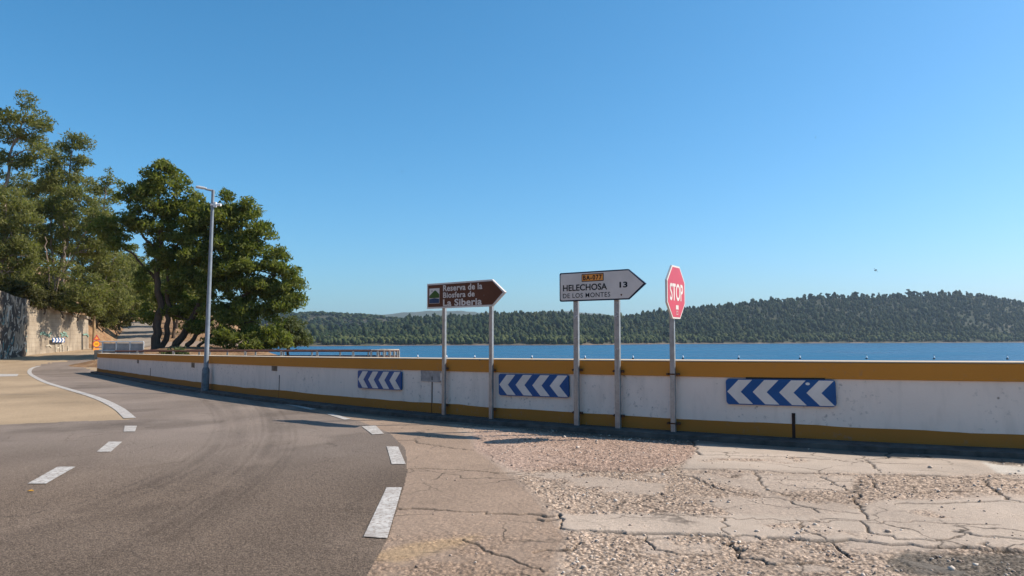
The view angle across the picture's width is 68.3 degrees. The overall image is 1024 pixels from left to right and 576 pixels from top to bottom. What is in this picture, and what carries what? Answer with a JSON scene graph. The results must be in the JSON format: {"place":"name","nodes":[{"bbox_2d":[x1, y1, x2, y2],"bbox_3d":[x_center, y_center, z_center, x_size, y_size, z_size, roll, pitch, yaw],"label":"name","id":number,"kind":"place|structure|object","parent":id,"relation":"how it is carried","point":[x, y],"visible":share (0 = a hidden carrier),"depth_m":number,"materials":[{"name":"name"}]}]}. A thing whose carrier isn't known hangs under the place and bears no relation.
{"place":"outdoors","nodes":[
{"label":"outdoors","id":0,"kind":"place"},
{"bbox_2d":[0,347,147,424],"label":"verge","id":1,"kind":"structure","parent":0,"point":[25,397],"depth_m":21.06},
{"bbox_2d":[0,374,17,375],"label":"stop line","id":2,"kind":"object","parent":1,"relation":"on","point":[8,374],"visible":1,"depth_m":42.09,"materials":[{"name":"white paint"}]},
{"bbox_2d":[0,291,88,359],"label":"retaining wall","id":3,"kind":"structure","parent":1,"relation":"on","point":[26,329],"depth_m":62.19,"materials":[{"name":"concrete"}]},
{"bbox_2d":[5,277,32,295],"bbox_3d":[-40.128,0.005,60.100,3.526,2.224,2.849,0,-4,0],"label":"shrub","id":4,"kind":"object","parent":3,"relation":"on","point":[16,283],"visible":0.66,"depth_m":60.18,"materials":[{"name":"green plant"}]},
{"bbox_2d":[6,285,48,306],"bbox_3d":[-39.531,0.673,61.772,3.042,2.398,3.132,2,-4,-29],"label":"shrub","id":5,"kind":"object","parent":3,"relation":"on","point":[33,293],"visible":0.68,"depth_m":61.38,"materials":[{"name":"green plant"}]},
{"bbox_2d":[23,289,65,314],"bbox_3d":[-39.051,1.102,62.969,3.392,2.247,3.265,0,-4,0],"label":"shrub","id":6,"kind":"object","parent":3,"relation":"on","point":[56,302],"visible":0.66,"depth_m":63.04,"materials":[{"name":"green plant"}]},
{"bbox_2d":[40,282,74,297],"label":"shrub","id":7,"kind":"object","parent":3,"relation":"on","point":[58,289],"visible":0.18,"depth_m":65.23,"materials":[{"name":"green plant"}]},
{"bbox_2d":[52,338,64,341],"bbox_3d":[-39.041,4.484,64.993,0.053,0.391,1.777,0,-4,0],"label":"chevron sign","id":8,"kind":"object","parent":3,"relation":"attached to","point":[58,339],"visible":1,"depth_m":64.97,"materials":[{"name":"metal"}]},
{"bbox_2d":[49,296,81,317],"bbox_3d":[-38.701,1.594,65.073,3.116,2.050,2.374,0,-4,0],"label":"shrub","id":9,"kind":"object","parent":3,"relation":"on","point":[71,306],"visible":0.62,"depth_m":64.95,"materials":[{"name":"green plant"}]},
{"bbox_2d":[67,298,94,320],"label":"shrub","id":10,"kind":"object","parent":3,"relation":"on","point":[86,308],"visible":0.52,"depth_m":66.93,"materials":[{"name":"green plant"}]},
{"bbox_2d":[85,301,105,324],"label":"shrub","id":11,"kind":"object","parent":3,"relation":"on","point":[96,311],"visible":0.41,"depth_m":68.98,"materials":[{"name":"green plant"}]},
{"bbox_2d":[91,316,95,349],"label":"timber post","id":12,"kind":"object","parent":1,"relation":"on","point":[94,330],"visible":0.67,"depth_m":69.10,"materials":[{"name":"brown wood"}]},
{"bbox_2d":[93,335,99,350],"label":"works sign","id":13,"kind":"object","parent":1,"relation":"on","point":[96,343],"visible":0.96,"depth_m":65.81,"materials":[{"name":"metal"}]},
{"bbox_2d":[94,341,143,359],"bbox_3d":[-28.012,4.812,53.976,3.570,2.026,0.450,0,-4,0],"label":"panel fence","id":14,"kind":"object","parent":1,"relation":"on","point":[109,347],"visible":0.46,"depth_m":53.86,"materials":[{"name":"grey metal"}]},
{"bbox_2d":[99,321,160,346],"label":"uphill road","id":15,"kind":"structure","parent":0,"point":[141,332],"depth_m":87.22,"materials":[{"name":"grey asphalt"}]},
{"bbox_2d":[9,259,275,366],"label":"hillside terrain","id":16,"kind":"structure","parent":0,"point":[108,334],"depth_m":74.24,"materials":[{"name":"brown soil"}]},
{"bbox_2d":[0,273,12,291],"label":"shrub","id":17,"kind":"object","parent":16,"relation":"on","point":[3,286],"visible":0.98,"depth_m":58.43,"materials":[{"name":"green plant"}]},
{"bbox_2d":[0,183,46,280],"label":"eucalyptus tree","id":18,"kind":"object","parent":16,"relation":"on","point":[15,241],"visible":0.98,"depth_m":62.37,"materials":[{"name":"green plant"}]},
{"bbox_2d":[0,89,61,272],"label":"eucalyptus tree","id":19,"kind":"object","parent":16,"relation":"on","point":[28,159],"visible":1,"depth_m":66.81,"materials":[{"name":"green plant"}]},
{"bbox_2d":[18,278,43,295],"bbox_3d":[-41.283,0.303,63.025,3.582,2.450,2.930,0,-4,0],"label":"shrub","id":20,"kind":"object","parent":16,"relation":"on","point":[34,286],"visible":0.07,"depth_m":63.30,"materials":[{"name":"green plant"}]},
{"bbox_2d":[0,169,78,283],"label":"eucalyptus tree","id":21,"kind":"object","parent":16,"relation":"on","point":[25,188],"visible":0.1,"depth_m":84.50,"materials":[{"name":"green plant"}]},
{"bbox_2d":[28,128,100,282],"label":"eucalyptus tree","id":22,"kind":"object","parent":16,"relation":"on","point":[55,173],"visible":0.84,"depth_m":74.45,"materials":[{"name":"green plant"}]},
{"bbox_2d":[22,237,111,306],"bbox_3d":[-38.787,0.816,65.085,8.131,10.556,4.066,0,-4,0],"label":"eucalyptus tree","id":23,"kind":"object","parent":16,"relation":"on","point":[96,290],"visible":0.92,"depth_m":64.88,"materials":[{"name":"green plant"}]},
{"bbox_2d":[18,182,126,283],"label":"eucalyptus tree","id":24,"kind":"object","parent":16,"relation":"on","point":[51,203],"visible":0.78,"depth_m":68.17,"materials":[{"name":"green plant"}]},
{"bbox_2d":[47,207,136,311],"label":"eucalyptus tree","id":25,"kind":"object","parent":16,"relation":"on","point":[81,261],"visible":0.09,"depth_m":83.76,"materials":[{"name":"green plant"}]},
{"bbox_2d":[87,307,119,331],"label":"shrub","id":26,"kind":"object","parent":16,"relation":"on","point":[104,324],"visible":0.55,"depth_m":75.84,"materials":[{"name":"green plant"}]},
{"bbox_2d":[75,167,136,326],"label":"eucalyptus tree","id":27,"kind":"object","parent":16,"relation":"on","point":[108,270],"visible":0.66,"depth_m":75.98,"materials":[{"name":"green plant"}]},
{"bbox_2d":[109,313,133,336],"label":"shrub","id":28,"kind":"object","parent":16,"relation":"on","point":[126,318],"visible":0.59,"depth_m":79.79,"materials":[{"name":"green plant"}]},
{"bbox_2d":[101,283,143,330],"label":"roadside tree","id":29,"kind":"object","parent":16,"relation":"on","point":[137,305],"visible":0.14,"depth_m":92.41,"materials":[{"name":"green plant"}]},
{"bbox_2d":[117,254,142,296],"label":"roadside tree","id":30,"kind":"object","parent":16,"relation":"on","point":[134,266],"visible":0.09,"depth_m":117.93,"materials":[{"name":"green plant"}]},
{"bbox_2d":[110,271,149,305],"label":"roadside tree","id":31,"kind":"object","parent":16,"relation":"on","point":[128,281],"visible":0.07,"depth_m":115.44,"materials":[{"name":"green plant"}]},
{"bbox_2d":[111,243,149,272],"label":"roadside tree","id":32,"kind":"object","parent":16,"relation":"on","point":[136,246],"visible":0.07,"depth_m":138.09,"materials":[{"name":"green plant"}]},
{"bbox_2d":[120,283,152,325],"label":"roadside tree","id":33,"kind":"object","parent":16,"relation":"on","point":[134,293],"visible":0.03,"depth_m":105.74,"materials":[{"name":"green plant"}]},
{"bbox_2d":[83,157,221,348],"bbox_3d":[-28.658,-2.589,61.017,11.203,16.259,5.728,0,-4,0],"label":"broadleaf tree","id":34,"kind":"object","parent":16,"relation":"on","point":[181,259],"visible":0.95,"depth_m":60.32,"materials":[{"name":"green plant"}]},
{"bbox_2d":[136,268,202,337],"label":"roadside tree","id":35,"kind":"object","parent":16,"relation":"on","point":[150,298],"visible":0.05,"depth_m":83.67,"materials":[{"name":"green plant"}]},
{"bbox_2d":[159,345,189,354],"bbox_3d":[-23.388,4.530,51.955,2.160,1.250,1.982,2,-4,-30],"label":"shrub","id":36,"kind":"object","parent":16,"relation":"on","point":[181,353],"visible":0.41,"depth_m":51.76,"materials":[{"name":"green plant"}]},
{"bbox_2d":[150,266,202,328],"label":"roadside tree","id":37,"kind":"object","parent":16,"relation":"on","point":[180,302],"visible":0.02,"depth_m":103.78,"materials":[{"name":"plant"}]},
{"bbox_2d":[169,186,311,348],"bbox_3d":[-21.917,-1.381,60.533,11.521,13.641,5.811,0,-4,0],"label":"broadleaf tree","id":38,"kind":"object","parent":16,"relation":"on","point":[237,245],"visible":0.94,"depth_m":59.95,"materials":[{"name":"green plant"}]},
{"bbox_2d":[268,314,314,354],"bbox_3d":[-18.718,4.354,63.865,4.298,4.276,3.289,0,-4,0],"label":"acacia tree","id":39,"kind":"object","parent":16,"relation":"on","point":[303,338],"visible":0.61,"depth_m":63.57,"materials":[{"name":"green plant"}]},
{"bbox_2d":[91,371,1023,458],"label":"kerb","id":40,"kind":"structure","parent":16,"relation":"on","point":[967,451],"depth_m":11.74,"materials":[{"name":"concrete"}]},
{"bbox_2d":[97,353,1023,448],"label":"parapet wall","id":41,"kind":"structure","parent":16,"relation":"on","point":[968,403],"depth_m":11.78,"materials":[{"name":"paint"}]},
{"bbox_2d":[358,370,401,389],"bbox_3d":[-2.903,2.014,16.552,0.053,0.396,1.654,4,-6,-44],"label":"chevron sign","id":42,"kind":"object","parent":41,"relation":"attached to","point":[389,380],"visible":1,"depth_m":16.48,"materials":[{"name":"metal"}]},
{"bbox_2d":[499,374,569,397],"bbox_3d":[0.377,1.739,13.498,1.588,0.395,0.054,-5,-6,40],"label":"chevron sign","id":43,"kind":"object","parent":41,"relation":"attached to","point":[545,385],"visible":1,"depth_m":13.44,"materials":[{"name":"metal"}]},
{"bbox_2d":[726,377,836,406],"bbox_3d":[3.880,1.504,10.965,1.530,0.403,0.054,-3,-5,31],"label":"chevron sign","id":44,"kind":"object","parent":41,"relation":"attached to","point":[812,392],"visible":1,"depth_m":10.92,"materials":[{"name":"metal"}]},
{"bbox_2d":[0,360,407,575],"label":"road","id":45,"kind":"structure","parent":0,"point":[177,482],"depth_m":7.51,"materials":[{"name":"grey asphalt"}]},
{"bbox_2d":[29,467,73,482],"bbox_3d":[-5.007,2.035,8.240,0.199,0.004,1.129,1,-4,-17],"label":"road marking","id":46,"kind":"object","parent":45,"relation":"on","point":[54,473],"visible":1,"depth_m":8.18,"materials":[{"name":"white paint"}]},
{"bbox_2d":[27,366,135,417],"bbox_3d":[-20.080,4.034,32.984,1.003,0.539,43.679,3,-5,-34],"label":"edge line","id":47,"kind":"object","parent":45,"relation":"on","point":[122,412],"visible":1,"depth_m":21.10,"materials":[{"name":"white paint"}]},
{"bbox_2d":[97,442,120,451],"bbox_3d":[-5.632,2.219,10.584,0.185,0.022,1.276,1,-4,-21],"label":"road marking","id":48,"kind":"object","parent":45,"relation":"on","point":[109,447],"visible":1,"depth_m":10.51,"materials":[{"name":"white paint"}]},
{"bbox_2d":[124,426,136,430],"bbox_3d":[-6.593,2.427,13.052,0.196,0.019,1.175,2,-4,-26],"label":"road marking","id":49,"kind":"object","parent":45,"relation":"on","point":[129,428],"visible":1,"depth_m":13.04,"materials":[{"name":"white paint"}]},
{"bbox_2d":[196,186,221,390],"bbox_3d":[-9.946,0.031,24.572,0.818,6.726,0.346,1,-4,-17],"label":"street lamp","id":50,"kind":"object","parent":45,"relation":"on","point":[205,373],"visible":0.97,"depth_m":24.54,"materials":[{"name":"metal"}]},
{"bbox_2d":[362,425,383,433],"bbox_3d":[-2.378,2.410,12.843,0.255,0.028,1.473,1,-4,-16],"label":"edge dash","id":51,"kind":"object","parent":45,"relation":"on","point":[375,429],"visible":1,"depth_m":12.87,"materials":[{"name":"white paint"}]},
{"bbox_2d":[364,487,401,537],"bbox_3d":[-1.103,1.924,6.575,0.181,0.001,1.931,0,-4,-5],"label":"edge dash","id":52,"kind":"object","parent":45,"relation":"on","point":[379,526],"visible":1,"depth_m":6.37,"materials":[{"name":"white paint"}]},
{"bbox_2d":[387,446,405,463],"bbox_3d":[-1.514,2.152,9.776,0.163,0.028,1.733,1,-4,-12],"label":"edge dash","id":53,"kind":"object","parent":45,"relation":"on","point":[395,454],"visible":1,"depth_m":9.66,"materials":[{"name":"white paint"}]},
{"bbox_2d":[254,315,386,326],"bbox_3d":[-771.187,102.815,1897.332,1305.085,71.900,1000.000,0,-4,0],"label":"hill","id":54,"kind":"structure","parent":0,"point":[325,316],"depth_m":1693.35,"materials":[{"name":"green plant"}]},
{"bbox_2d":[214,311,400,327],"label":"scrub","id":55,"kind":"object","parent":54,"relation":"on","point":[339,317],"visible":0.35,"depth_m":1672.03,"materials":[{"name":"green plant"}]},
{"bbox_2d":[373,310,613,319],"bbox_3d":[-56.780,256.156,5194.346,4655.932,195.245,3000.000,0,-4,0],"label":"distant hill","id":56,"kind":"structure","parent":0,"point":[419,314],"depth_m":4655.07,"materials":[{"name":"green plant"}]},
{"bbox_2d":[0,0,1023,315],"label":"sky","id":57,"kind":"structure","parent":0,"point":[756,149],"materials":[{"name":"blue"}]},
{"bbox_2d":[147,340,1023,575],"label":"apron","id":58,"kind":"object","parent":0,"point":[483,487],"visible":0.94,"depth_m":6.63,"materials":[{"name":"concrete"}]},
{"bbox_2d":[286,404,313,409],"bbox_3d":[-5.133,2.865,18.267,0.173,0.036,2.316,2,-4,-32],"label":"edge dash","id":59,"kind":"object","parent":58,"relation":"on","point":[302,407],"visible":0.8,"depth_m":17.93,"materials":[{"name":"white paint"}]},
{"bbox_2d":[328,414,349,419],"bbox_3d":[-3.549,2.631,15.467,0.162,0.026,1.520,2,-4,-27],"label":"edge dash","id":60,"kind":"object","parent":58,"relation":"on","point":[338,416],"visible":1,"depth_m":15.46,"materials":[{"name":"white paint"}]},
{"bbox_2d":[427,279,506,418],"bbox_3d":[-0.889,1.206,14.516,2.152,2.673,0.117,-3,-5,42],"label":"tourist sign","id":61,"kind":"object","parent":58,"relation":"on","point":[490,293],"visible":0.95,"depth_m":14.50,"materials":[{"name":"brown metal"}]},
{"bbox_2d":[560,269,646,427],"bbox_3d":[1.504,1.041,12.507,1.649,2.660,0.119,-3,-5,38],"label":"direction sign","id":62,"kind":"object","parent":58,"relation":"on","point":[616,286],"visible":0.96,"depth_m":12.53,"materials":[{"name":"white metal"}]},
{"bbox_2d":[665,265,684,431],"bbox_3d":[2.513,0.979,11.803,0.206,2.651,0.830,-3,-5,35],"label":"stop sign","id":63,"kind":"object","parent":58,"relation":"on","point":[674,292],"visible":0.95,"depth_m":11.76,"materials":[{"name":"metal"}]},
{"bbox_2d":[397,430,1023,575],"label":"loose stones","id":64,"kind":"object","parent":58,"relation":"on","point":[951,567],"visible":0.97,"depth_m":6.57,"materials":[{"name":"beige gravel"}]},
{"bbox_2d":[270,343,1023,360],"bbox_3d":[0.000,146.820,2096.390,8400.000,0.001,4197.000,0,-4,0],"label":"water","id":65,"kind":"structure","parent":0,"point":[914,351],"depth_m":532.23,"materials":[{"name":"blue liquid"}]},
{"bbox_2d":[301,295,1023,345],"bbox_3d":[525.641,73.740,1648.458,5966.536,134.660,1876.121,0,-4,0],"label":"hill","id":66,"kind":"structure","parent":0,"point":[972,318],"depth_m":1335.71,"materials":[{"name":"green plant"}]},
{"bbox_2d":[291,289,1023,342],"bbox_3d":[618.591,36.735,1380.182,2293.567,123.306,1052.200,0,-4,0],"label":"pine forest","id":67,"kind":"object","parent":66,"relation":"on","point":[515,324],"visible":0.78,"depth_m":1406.42,"materials":[{"name":"green plant"}]},
{"bbox_2d":[312,331,1023,344],"bbox_3d":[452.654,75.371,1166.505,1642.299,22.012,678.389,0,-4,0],"label":"shore thicket","id":68,"kind":"object","parent":66,"relation":"on","point":[409,339],"visible":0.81,"depth_m":1093.36,"materials":[{"name":"green plant"}]},
{"label":"ground","id":69,"kind":"structure","parent":0,"visible":0},
{"bbox_2d":[115,349,399,356],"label":"walkway","id":70,"kind":"structure","parent":69,"relation":"on","point":[283,351],"depth_m":50.40,"materials":[{"name":"concrete"}]}
]}

